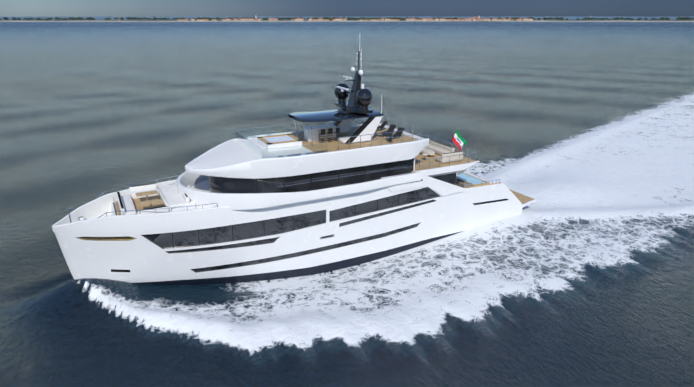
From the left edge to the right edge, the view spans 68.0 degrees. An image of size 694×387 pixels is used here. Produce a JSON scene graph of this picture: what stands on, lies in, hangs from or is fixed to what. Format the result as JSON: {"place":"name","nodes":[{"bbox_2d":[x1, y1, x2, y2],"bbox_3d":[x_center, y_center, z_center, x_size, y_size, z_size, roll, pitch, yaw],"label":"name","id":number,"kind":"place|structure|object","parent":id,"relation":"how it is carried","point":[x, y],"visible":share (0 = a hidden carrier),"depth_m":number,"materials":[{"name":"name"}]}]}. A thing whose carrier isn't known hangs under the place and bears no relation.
{"place":"outdoors","nodes":[
{"label":"outdoors","id":0,"kind":"place"},
{"bbox_2d":[0,16,693,386],"bbox_3d":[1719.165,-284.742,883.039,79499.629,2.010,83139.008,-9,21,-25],"label":"sea","id":1,"kind":"structure","parent":0,"point":[578,272],"depth_m":55.14,"materials":[{"name":"liquid"}]},
{"bbox_2d":[52,171,522,284],"bbox_3d":[-2.370,2.225,44.209,39.400,8.115,8.697,-9,21,-25],"label":"hull","id":2,"kind":"object","parent":1,"relation":"on","point":[135,248],"visible":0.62,"depth_m":38.11,"materials":[{"name":"white paint"}]},
{"bbox_2d":[67,43,535,269],"bbox_3d":[-0.900,-4.687,42.620,40.500,16.380,9.716,-9,21,-25],"label":"superstructure","id":3,"kind":"object","parent":2,"relation":"on","point":[342,155],"visible":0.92,"depth_m":39.74,"materials":[{"name":"white paint"}]},
{"bbox_2d":[0,20,693,21],"bbox_3d":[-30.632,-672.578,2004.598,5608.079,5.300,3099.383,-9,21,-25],"label":"shore land","id":4,"kind":"structure","parent":0,"point":[343,21],"depth_m":1835.57,"materials":[{"name":"green"}]},
{"bbox_2d":[0,17,693,20],"bbox_3d":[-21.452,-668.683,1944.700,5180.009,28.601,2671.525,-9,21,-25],"label":"shore trees","id":5,"kind":"object","parent":4,"relation":"on","point":[348,18],"visible":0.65,"depth_m":1925.85,"materials":[{"name":"green plant"}]},
{"bbox_2d":[118,15,590,20],"bbox_3d":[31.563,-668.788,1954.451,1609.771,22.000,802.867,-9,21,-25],"label":"shore buildings","id":6,"kind":"structure","parent":4,"relation":"on","point":[388,19],"depth_m":1858.97,"materials":[{"name":"beige"}]},
{"bbox_2d":[0,0,693,16],"label":"sky","id":7,"kind":"structure","parent":0,"point":[8,8],"materials":[{"name":"grey"}]}
]}

